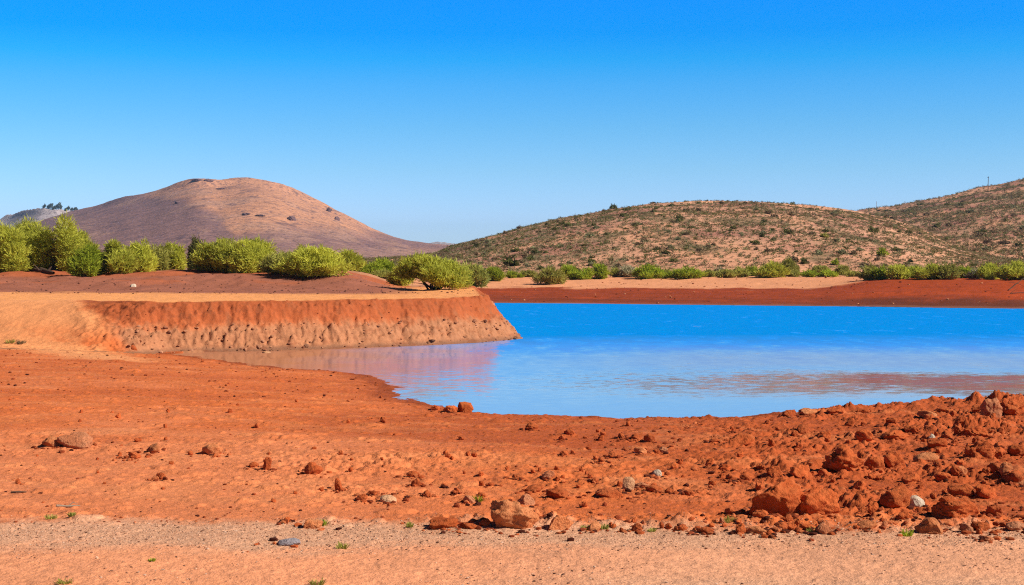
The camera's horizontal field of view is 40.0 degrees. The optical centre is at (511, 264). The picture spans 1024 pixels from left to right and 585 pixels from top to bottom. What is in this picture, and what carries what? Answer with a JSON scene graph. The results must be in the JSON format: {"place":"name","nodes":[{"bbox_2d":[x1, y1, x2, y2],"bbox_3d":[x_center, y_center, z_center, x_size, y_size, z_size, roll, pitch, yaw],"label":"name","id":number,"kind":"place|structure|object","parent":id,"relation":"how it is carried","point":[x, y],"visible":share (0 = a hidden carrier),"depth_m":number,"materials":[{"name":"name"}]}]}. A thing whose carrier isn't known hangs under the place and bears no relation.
{"place":"outdoors","nodes":[
{"label":"outdoors","id":0,"kind":"place"},
{"bbox_2d":[0,208,69,227],"bbox_3d":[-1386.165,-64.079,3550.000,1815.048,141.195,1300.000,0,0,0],"label":"distant hill","id":1,"kind":"structure","parent":0,"point":[39,214],"depth_m":3343.33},
{"bbox_2d":[22,177,449,258],"bbox_3d":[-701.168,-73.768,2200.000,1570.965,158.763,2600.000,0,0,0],"label":"mountain","id":2,"kind":"structure","parent":0,"point":[209,212],"depth_m":1705.19,"materials":[{"name":"soil"}]},
{"bbox_2d":[0,268,1023,584],"bbox_3d":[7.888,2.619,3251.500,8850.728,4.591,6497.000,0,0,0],"label":"ground","id":3,"kind":"structure","parent":0,"point":[92,324],"depth_m":25.57,"materials":[{"name":"soil"}]},
{"bbox_2d":[0,220,34,272],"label":"bushy tree","id":4,"kind":"object","parent":3,"relation":"on","point":[15,251],"visible":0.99,"depth_m":108.30,"materials":[{"name":"green plant"}]},
{"bbox_2d":[6,213,44,270],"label":"bushy tree","id":5,"kind":"object","parent":3,"relation":"on","point":[28,230],"visible":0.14,"depth_m":111.66,"materials":[{"name":"green plant"}]},
{"bbox_2d":[42,435,61,446],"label":"rock","id":6,"kind":"object","parent":3,"relation":"on","point":[50,441],"visible":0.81,"depth_m":26.15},
{"bbox_2d":[28,209,92,270],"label":"bushy tree","id":7,"kind":"object","parent":3,"relation":"on","point":[55,253],"visible":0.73,"depth_m":109.68,"materials":[{"name":"green plant"}]},
{"bbox_2d":[57,432,92,448],"bbox_3d":[-8.104,3.339,26.210,0.613,0.418,0.496,0,3,23],"label":"rock","id":8,"kind":"object","parent":3,"relation":"on","point":[78,440],"visible":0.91,"depth_m":26.09,"materials":[{"name":"stone"}]},
{"bbox_2d":[67,225,99,247],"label":"bushy tree","id":9,"kind":"object","parent":3,"relation":"on","point":[86,235],"visible":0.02,"depth_m":113.56,"materials":[{"name":"green plant"}]},
{"bbox_2d":[63,242,106,276],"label":"bush","id":10,"kind":"object","parent":3,"relation":"on","point":[87,261],"visible":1,"depth_m":103.05,"materials":[{"name":"green plant"}]},
{"bbox_2d":[100,237,139,273],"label":"bush","id":11,"kind":"object","parent":3,"relation":"on","point":[117,259],"visible":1,"depth_m":104.46,"materials":[{"name":"green plant"}]},
{"bbox_2d":[121,239,161,272],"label":"bush","id":12,"kind":"object","parent":3,"relation":"on","point":[148,261],"visible":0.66,"depth_m":108.34,"materials":[{"name":"green plant"}]},
{"bbox_2d":[146,443,159,453],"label":"rock","id":13,"kind":"object","parent":3,"relation":"on","point":[153,449],"visible":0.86,"depth_m":25.43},
{"bbox_2d":[149,242,175,270],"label":"bush","id":14,"kind":"object","parent":3,"relation":"on","point":[161,252],"visible":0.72,"depth_m":113.38,"materials":[{"name":"green plant"}]},
{"bbox_2d":[164,240,188,269],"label":"bush","id":15,"kind":"object","parent":3,"relation":"on","point":[179,262],"visible":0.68,"depth_m":114.35,"materials":[{"name":"green plant"}]},
{"bbox_2d":[186,234,207,269],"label":"bush","id":16,"kind":"object","parent":3,"relation":"on","point":[191,248],"visible":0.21,"depth_m":125.47,"materials":[{"name":"green plant"}]},
{"bbox_2d":[202,443,222,454],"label":"rock","id":17,"kind":"object","parent":3,"relation":"on","point":[212,448],"visible":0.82,"depth_m":25.34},
{"bbox_2d":[189,236,239,271],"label":"bush","id":18,"kind":"object","parent":3,"relation":"on","point":[204,254],"visible":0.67,"depth_m":108.46,"materials":[{"name":"green plant"}]},
{"bbox_2d":[209,236,277,273],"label":"bush","id":19,"kind":"object","parent":3,"relation":"on","point":[248,256],"visible":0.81,"depth_m":106.74,"materials":[{"name":"green plant"}]},
{"bbox_2d":[263,457,271,469],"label":"rock","id":20,"kind":"object","parent":3,"relation":"on","point":[267,463],"visible":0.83,"depth_m":23.36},
{"bbox_2d":[257,249,293,274],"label":"bush","id":21,"kind":"object","parent":3,"relation":"on","point":[267,262],"visible":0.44,"depth_m":102.74,"materials":[{"name":"green plant"}]},
{"bbox_2d":[277,538,300,545],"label":"rock","id":22,"kind":"object","parent":3,"relation":"on","point":[289,541],"visible":0.96,"depth_m":16.91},
{"bbox_2d":[270,243,351,277],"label":"bush","id":23,"kind":"object","parent":3,"relation":"on","point":[310,261],"visible":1,"depth_m":100.12,"materials":[{"name":"green plant"}]},
{"bbox_2d":[303,518,322,528],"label":"rock","id":24,"kind":"object","parent":3,"relation":"on","point":[311,523],"visible":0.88,"depth_m":18.01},
{"bbox_2d":[304,462,322,473],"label":"rock","id":25,"kind":"object","parent":3,"relation":"on","point":[312,467],"visible":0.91,"depth_m":22.73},
{"bbox_2d":[127,306,522,352],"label":"bank rubble","id":26,"kind":"object","parent":3,"relation":"on","point":[307,345],"visible":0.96,"depth_m":66.29,"materials":[{"name":"stone"}]},
{"bbox_2d":[335,247,366,271],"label":"bush","id":27,"kind":"object","parent":3,"relation":"on","point":[349,256],"visible":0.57,"depth_m":115.34,"materials":[{"name":"green plant"}]},
{"bbox_2d":[361,256,395,273],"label":"bush","id":28,"kind":"object","parent":3,"relation":"on","point":[379,264],"visible":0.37,"depth_m":123.52,"materials":[{"name":"green plant"}]},
{"bbox_2d":[370,269,391,279],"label":"bush","id":29,"kind":"object","parent":3,"relation":"on","point":[383,273],"visible":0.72,"depth_m":115.57,"materials":[{"name":"green plant"}]},
{"bbox_2d":[380,495,396,502],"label":"rock","id":30,"kind":"object","parent":3,"relation":"on","point":[386,498],"visible":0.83,"depth_m":20.07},
{"bbox_2d":[385,265,415,285],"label":"bush","id":31,"kind":"object","parent":3,"relation":"on","point":[392,279],"visible":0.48,"depth_m":103.63,"materials":[{"name":"green plant"}]},
{"bbox_2d":[392,251,474,289],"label":"bush","id":32,"kind":"object","parent":3,"relation":"on","point":[437,273],"visible":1,"depth_m":94.18,"materials":[{"name":"green plant"}]},
{"bbox_2d":[429,517,458,529],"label":"dirt clod","id":33,"kind":"object","parent":3,"relation":"on","point":[436,523],"visible":0.91,"depth_m":18.00,"materials":[{"name":"soil"}]},
{"bbox_2d":[458,402,473,412],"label":"rock","id":34,"kind":"object","parent":3,"relation":"on","point":[465,407],"visible":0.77,"depth_m":37.33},
{"bbox_2d":[459,522,477,528],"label":"rock","id":35,"kind":"object","parent":3,"relation":"on","point":[468,525],"visible":1,"depth_m":17.96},
{"bbox_2d":[461,261,491,289],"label":"bush","id":36,"kind":"object","parent":3,"relation":"on","point":[480,275],"visible":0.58,"depth_m":111.43,"materials":[{"name":"green plant"}]},
{"bbox_2d":[486,265,506,281],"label":"bush","id":37,"kind":"object","parent":3,"relation":"on","point":[496,274],"visible":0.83,"depth_m":178.98,"materials":[{"name":"green plant"}]},
{"bbox_2d":[0,512,1023,584],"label":"gravel","id":38,"kind":"structure","parent":3,"relation":"on","point":[394,532],"depth_m":17.32,"materials":[{"name":"gravel"}]},
{"bbox_2d":[0,273,1023,552],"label":"soil crumbs","id":39,"kind":"object","parent":3,"relation":"on","point":[678,491],"visible":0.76,"depth_m":21.57,"materials":[{"name":"soil"}]},
{"bbox_2d":[489,499,539,528],"bbox_3d":[0.004,3.280,18.094,0.627,0.559,0.507,0,3,17],"label":"rock","id":40,"kind":"object","parent":3,"relation":"on","point":[507,513],"visible":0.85,"depth_m":17.95,"materials":[{"name":"stone"}]},
{"bbox_2d":[504,270,524,277],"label":"bush","id":41,"kind":"object","parent":3,"relation":"on","point":[512,274],"visible":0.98,"depth_m":185.47,"materials":[{"name":"green plant"}]},
{"bbox_2d":[517,494,534,504],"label":"rock","id":42,"kind":"object","parent":3,"relation":"on","point":[526,499],"visible":0.81,"depth_m":19.93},
{"bbox_2d":[526,484,543,491],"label":"rock","id":43,"kind":"object","parent":3,"relation":"on","point":[538,487],"visible":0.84,"depth_m":21.09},
{"bbox_2d":[530,265,569,284],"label":"bush","id":44,"kind":"object","parent":3,"relation":"on","point":[547,275],"visible":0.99,"depth_m":171.16,"materials":[{"name":"green plant"}]},
{"bbox_2d":[546,486,568,498],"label":"rock","id":45,"kind":"object","parent":3,"relation":"on","point":[556,492],"visible":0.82,"depth_m":20.38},
{"bbox_2d":[549,515,573,529],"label":"rock","id":46,"kind":"object","parent":3,"relation":"on","point":[559,522],"visible":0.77,"depth_m":17.88,"materials":[{"name":"stone"}]},
{"bbox_2d":[559,263,578,276],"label":"bush","id":47,"kind":"object","parent":3,"relation":"on","point":[568,268],"visible":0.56,"depth_m":185.42,"materials":[{"name":"green plant"}]},
{"bbox_2d":[566,268,593,279],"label":"bush","id":48,"kind":"object","parent":3,"relation":"on","point":[578,274],"visible":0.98,"depth_m":181.65,"materials":[{"name":"green plant"}]},
{"bbox_2d":[579,262,609,278],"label":"bush","id":49,"kind":"object","parent":3,"relation":"on","point":[600,271],"visible":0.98,"depth_m":182.26,"materials":[{"name":"green plant"}]},
{"bbox_2d":[588,521,600,531],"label":"rock","id":50,"kind":"object","parent":3,"relation":"on","point":[595,525],"visible":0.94,"depth_m":17.83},
{"bbox_2d":[595,487,622,497],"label":"rock","id":51,"kind":"object","parent":3,"relation":"on","point":[610,492],"visible":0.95,"depth_m":20.51,"materials":[{"name":"stone"}]},
{"bbox_2d":[617,264,634,277],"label":"bush","id":52,"kind":"object","parent":3,"relation":"on","point":[624,271],"visible":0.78,"depth_m":186.25,"materials":[{"name":"grey plant"}]},
{"bbox_2d":[622,477,634,489],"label":"rock","id":53,"kind":"object","parent":3,"relation":"on","point":[628,482],"visible":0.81,"depth_m":21.32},
{"bbox_2d":[631,263,666,278],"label":"bush","id":54,"kind":"object","parent":3,"relation":"on","point":[646,271],"visible":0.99,"depth_m":180.41,"materials":[{"name":"green plant"}]},
{"bbox_2d":[665,265,707,278],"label":"bush","id":55,"kind":"object","parent":3,"relation":"on","point":[688,273],"visible":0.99,"depth_m":178.82,"materials":[{"name":"green plant"}]},
{"bbox_2d":[714,269,738,277],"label":"bush","id":56,"kind":"object","parent":3,"relation":"on","point":[726,273],"visible":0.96,"depth_m":182.28,"materials":[{"name":"green plant"}]},
{"bbox_2d":[733,266,750,277],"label":"bush","id":57,"kind":"object","parent":3,"relation":"on","point":[742,272],"visible":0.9,"depth_m":183.30,"materials":[{"name":"green plant"}]},
{"bbox_2d":[730,432,754,444],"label":"dirt clod","id":58,"kind":"object","parent":3,"relation":"on","point":[743,438],"visible":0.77,"depth_m":27.11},
{"bbox_2d":[745,526,766,533],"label":"rock","id":59,"kind":"object","parent":3,"relation":"on","point":[755,529],"visible":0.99,"depth_m":17.64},
{"bbox_2d":[752,509,768,518],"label":"dirt clod","id":60,"kind":"object","parent":3,"relation":"on","point":[762,513],"visible":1,"depth_m":18.38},
{"bbox_2d":[510,276,1021,304],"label":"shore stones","id":61,"kind":"object","parent":3,"relation":"on","point":[763,292],"visible":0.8,"depth_m":152.69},
{"bbox_2d":[751,260,790,277],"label":"bush","id":62,"kind":"object","parent":3,"relation":"on","point":[771,270],"visible":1,"depth_m":179.74,"materials":[{"name":"green plant"}]},
{"bbox_2d":[766,465,779,474],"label":"dirt clod","id":63,"kind":"object","parent":3,"relation":"on","point":[771,469],"visible":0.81,"depth_m":22.65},
{"bbox_2d":[749,476,803,516],"bbox_3d":[3.554,3.222,18.819,0.757,0.738,0.613,-2,3,15],"label":"rock","id":64,"kind":"object","parent":3,"relation":"on","point":[782,497],"visible":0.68,"depth_m":18.62,"materials":[{"name":"stone"}]},
{"bbox_2d":[779,257,800,273],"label":"bush","id":65,"kind":"object","parent":3,"relation":"on","point":[787,263],"visible":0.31,"depth_m":199.38,"materials":[{"name":"green plant"}]},
{"bbox_2d":[790,464,809,477],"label":"dirt clod","id":66,"kind":"object","parent":3,"relation":"on","point":[798,471],"visible":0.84,"depth_m":22.45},
{"bbox_2d":[798,408,816,414],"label":"rock","id":67,"kind":"object","parent":3,"relation":"on","point":[803,411],"visible":0.84,"depth_m":35.14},
{"bbox_2d":[799,268,818,276],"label":"bush","id":68,"kind":"object","parent":3,"relation":"on","point":[809,273],"visible":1,"depth_m":183.37,"materials":[{"name":"green plant"}]},
{"bbox_2d":[796,487,840,514],"bbox_3d":[4.053,3.254,18.791,0.588,0.523,0.542,0,0,37],"label":"rock","id":69,"kind":"object","parent":3,"relation":"on","point":[820,500],"visible":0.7,"depth_m":18.68,"materials":[{"name":"stone"}]},
{"bbox_2d":[815,522,830,534],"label":"rock","id":70,"kind":"object","parent":3,"relation":"on","point":[822,528],"visible":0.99,"depth_m":17.61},
{"bbox_2d":[816,268,839,276],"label":"bush","id":71,"kind":"object","parent":3,"relation":"on","point":[827,273],"visible":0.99,"depth_m":182.32,"materials":[{"name":"green plant"}]},
{"bbox_2d":[821,444,863,471],"bbox_3d":[5.432,3.235,22.963,0.590,0.604,0.531,0,0,-26],"label":"rock","id":72,"kind":"object","parent":3,"relation":"on","point":[843,456],"visible":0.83,"depth_m":22.81,"materials":[{"name":"stone"}]},
{"bbox_2d":[834,263,851,275],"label":"bush","id":73,"kind":"object","parent":3,"relation":"on","point":[841,269],"visible":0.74,"depth_m":191.64,"materials":[{"name":"green plant"}]},
{"bbox_2d":[852,480,865,489],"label":"dirt clod","id":74,"kind":"object","parent":3,"relation":"on","point":[860,484],"visible":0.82,"depth_m":21.23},
{"bbox_2d":[854,429,872,441],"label":"dirt clod","id":75,"kind":"object","parent":3,"relation":"on","point":[861,435],"visible":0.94,"depth_m":27.38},
{"bbox_2d":[853,262,875,279],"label":"bush","id":76,"kind":"object","parent":3,"relation":"on","point":[865,275],"visible":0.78,"depth_m":161.52,"materials":[{"name":"green plant"}]},
{"bbox_2d":[857,520,876,529],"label":"rock","id":77,"kind":"object","parent":3,"relation":"on","point":[865,524],"visible":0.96,"depth_m":17.90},
{"bbox_2d":[868,500,878,514],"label":"dirt clod","id":78,"kind":"object","parent":3,"relation":"on","point":[873,507],"visible":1,"depth_m":18.53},
{"bbox_2d":[864,456,884,469],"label":"dirt clod","id":79,"kind":"object","parent":3,"relation":"on","point":[871,462],"visible":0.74,"depth_m":23.09,"materials":[{"name":"soil"}]},
{"bbox_2d":[868,264,888,279],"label":"bush","id":80,"kind":"object","parent":3,"relation":"on","point":[878,273],"visible":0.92,"depth_m":159.57,"materials":[{"name":"green plant"}]},
{"bbox_2d":[884,450,905,467],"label":"dirt clod","id":81,"kind":"object","parent":3,"relation":"on","point":[892,458],"visible":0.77,"depth_m":23.34,"materials":[{"name":"soil"}]},
{"bbox_2d":[882,430,909,439],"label":"dirt clod","id":82,"kind":"object","parent":3,"relation":"on","point":[900,435],"visible":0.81,"depth_m":28.24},
{"bbox_2d":[880,484,912,508],"bbox_3d":[5.308,3.275,19.451,0.416,0.440,0.356,0,0,-45],"label":"rock","id":83,"kind":"object","parent":3,"relation":"on","point":[898,496],"visible":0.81,"depth_m":19.36,"materials":[{"name":"stone"}]},
{"bbox_2d":[884,263,914,279],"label":"bush","id":84,"kind":"object","parent":3,"relation":"on","point":[895,271],"visible":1,"depth_m":157.21,"materials":[{"name":"green plant"}]},
{"bbox_2d":[901,474,919,483],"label":"dirt clod","id":85,"kind":"object","parent":3,"relation":"on","point":[912,478],"visible":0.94,"depth_m":21.93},
{"bbox_2d":[910,495,924,506],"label":"rock","id":86,"kind":"object","parent":3,"relation":"on","point":[916,501],"visible":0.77,"depth_m":19.42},
{"bbox_2d":[913,452,938,462],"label":"rock","id":87,"kind":"object","parent":3,"relation":"on","point":[930,457],"visible":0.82,"depth_m":24.32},
{"bbox_2d":[912,261,942,279],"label":"bush","id":88,"kind":"object","parent":3,"relation":"on","point":[929,272],"visible":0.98,"depth_m":155.98,"materials":[{"name":"green plant"}]},
{"bbox_2d":[914,517,942,533],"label":"rock","id":89,"kind":"object","parent":3,"relation":"on","point":[930,525],"visible":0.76,"depth_m":17.70,"materials":[{"name":"stone"}]},
{"bbox_2d":[926,438,947,447],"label":"dirt clod","id":90,"kind":"object","parent":3,"relation":"on","point":[934,442],"visible":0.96,"depth_m":26.11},
{"bbox_2d":[934,472,951,480],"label":"dirt clod","id":91,"kind":"object","parent":3,"relation":"on","point":[939,476],"visible":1,"depth_m":22.05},
{"bbox_2d":[934,262,963,279],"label":"bush","id":92,"kind":"object","parent":3,"relation":"on","point":[951,272],"visible":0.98,"depth_m":155.21,"materials":[{"name":"green plant"}]},
{"bbox_2d":[931,495,978,517],"bbox_3d":[5.841,3.234,18.538,0.543,0.377,0.468,0,0,-33],"label":"rock","id":93,"kind":"object","parent":3,"relation":"on","point":[950,506],"visible":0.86,"depth_m":18.39,"materials":[{"name":"stone"}]},
{"bbox_2d":[947,483,974,496],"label":"dirt clod","id":94,"kind":"object","parent":3,"relation":"on","point":[959,490],"visible":0.73,"depth_m":20.43,"materials":[{"name":"soil"}]},
{"bbox_2d":[965,267,981,278],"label":"bush","id":95,"kind":"object","parent":3,"relation":"on","point":[971,275],"visible":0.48,"depth_m":157.79,"materials":[{"name":"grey plant"}]},
{"bbox_2d":[959,426,988,436],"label":"dirt clod","id":96,"kind":"object","parent":3,"relation":"on","point":[976,430],"visible":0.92,"depth_m":28.43,"materials":[{"name":"soil"}]},
{"bbox_2d":[963,439,995,458],"bbox_3d":[8.299,3.340,24.907,0.598,0.491,0.484,6,3,-14],"label":"rock","id":97,"kind":"object","parent":3,"relation":"on","point":[981,449],"visible":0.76,"depth_m":24.78,"materials":[{"name":"stone"}]},
{"bbox_2d":[970,521,989,530],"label":"dirt clod","id":98,"kind":"object","parent":3,"relation":"on","point":[984,526],"visible":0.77,"depth_m":17.83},
{"bbox_2d":[975,484,996,498],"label":"dirt clod","id":99,"kind":"object","parent":3,"relation":"on","point":[985,491],"visible":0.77,"depth_m":20.38,"materials":[{"name":"soil"}]},
{"bbox_2d":[974,261,998,279],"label":"bush","id":100,"kind":"object","parent":3,"relation":"on","point":[983,272],"visible":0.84,"depth_m":154.45,"materials":[{"name":"green plant"}]},
{"bbox_2d":[980,397,1002,417],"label":"rock","id":101,"kind":"object","parent":3,"relation":"on","point":[988,407],"visible":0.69,"depth_m":32.87,"materials":[{"name":"stone"}]},
{"bbox_2d":[985,505,1002,516],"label":"rock","id":102,"kind":"object","parent":3,"relation":"on","point":[995,510],"visible":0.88,"depth_m":18.51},
{"bbox_2d":[999,462,1012,475],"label":"rock","id":103,"kind":"object","parent":3,"relation":"on","point":[1005,467],"visible":1,"depth_m":21.85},
{"bbox_2d":[992,258,1023,279],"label":"bush","id":104,"kind":"object","parent":3,"relation":"on","point":[1015,270],"visible":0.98,"depth_m":152.31,"materials":[{"name":"green plant"}]},
{"bbox_2d":[1000,397,1023,414],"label":"dirt clod","id":105,"kind":"object","parent":3,"relation":"on","point":[1013,406],"visible":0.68,"depth_m":33.41,"materials":[{"name":"soil"}]},
{"bbox_2d":[1001,470,1023,483],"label":"rock","id":106,"kind":"object","parent":3,"relation":"on","point":[1014,476],"visible":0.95,"depth_m":21.64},
{"bbox_2d":[1005,521,1023,530],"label":"rock","id":107,"kind":"object","parent":3,"relation":"on","point":[1014,525],"visible":0.98,"depth_m":17.79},
{"bbox_2d":[1007,444,1023,455],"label":"dirt clod","id":108,"kind":"object","parent":3,"relation":"on","point":[1014,449],"visible":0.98,"depth_m":25.06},
{"bbox_2d":[0,0,1023,243],"label":"sky","id":109,"kind":"structure","parent":0,"point":[426,121],"materials":[{"name":"blue"}]},
{"bbox_2d":[173,303,1023,418],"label":"lake water","id":110,"kind":"structure","parent":0,"point":[619,361],"depth_m":58.50,"materials":[{"name":"liquid"}]},
{"bbox_2d":[367,201,1009,274],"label":"scrub hill","id":111,"kind":"structure","parent":0,"point":[715,260],"depth_m":254.95,"materials":[{"name":"soil"}]},
{"bbox_2d":[502,255,519,265],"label":"hillside shrub","id":112,"kind":"object","parent":111,"relation":"on","point":[509,261],"visible":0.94,"depth_m":221.89,"materials":[{"name":"green plant"}]},
{"bbox_2d":[362,178,1023,272],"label":"hillside scrub","id":113,"kind":"object","parent":111,"relation":"on","point":[886,222],"visible":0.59,"depth_m":310.95,"materials":[{"name":"green plant"}]},
{"bbox_2d":[858,179,1023,258],"bbox_3d":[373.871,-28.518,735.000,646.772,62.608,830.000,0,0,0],"label":"scrub ridge","id":114,"kind":"structure","parent":0,"point":[973,205],"depth_m":524.88,"materials":[{"name":"soil"}]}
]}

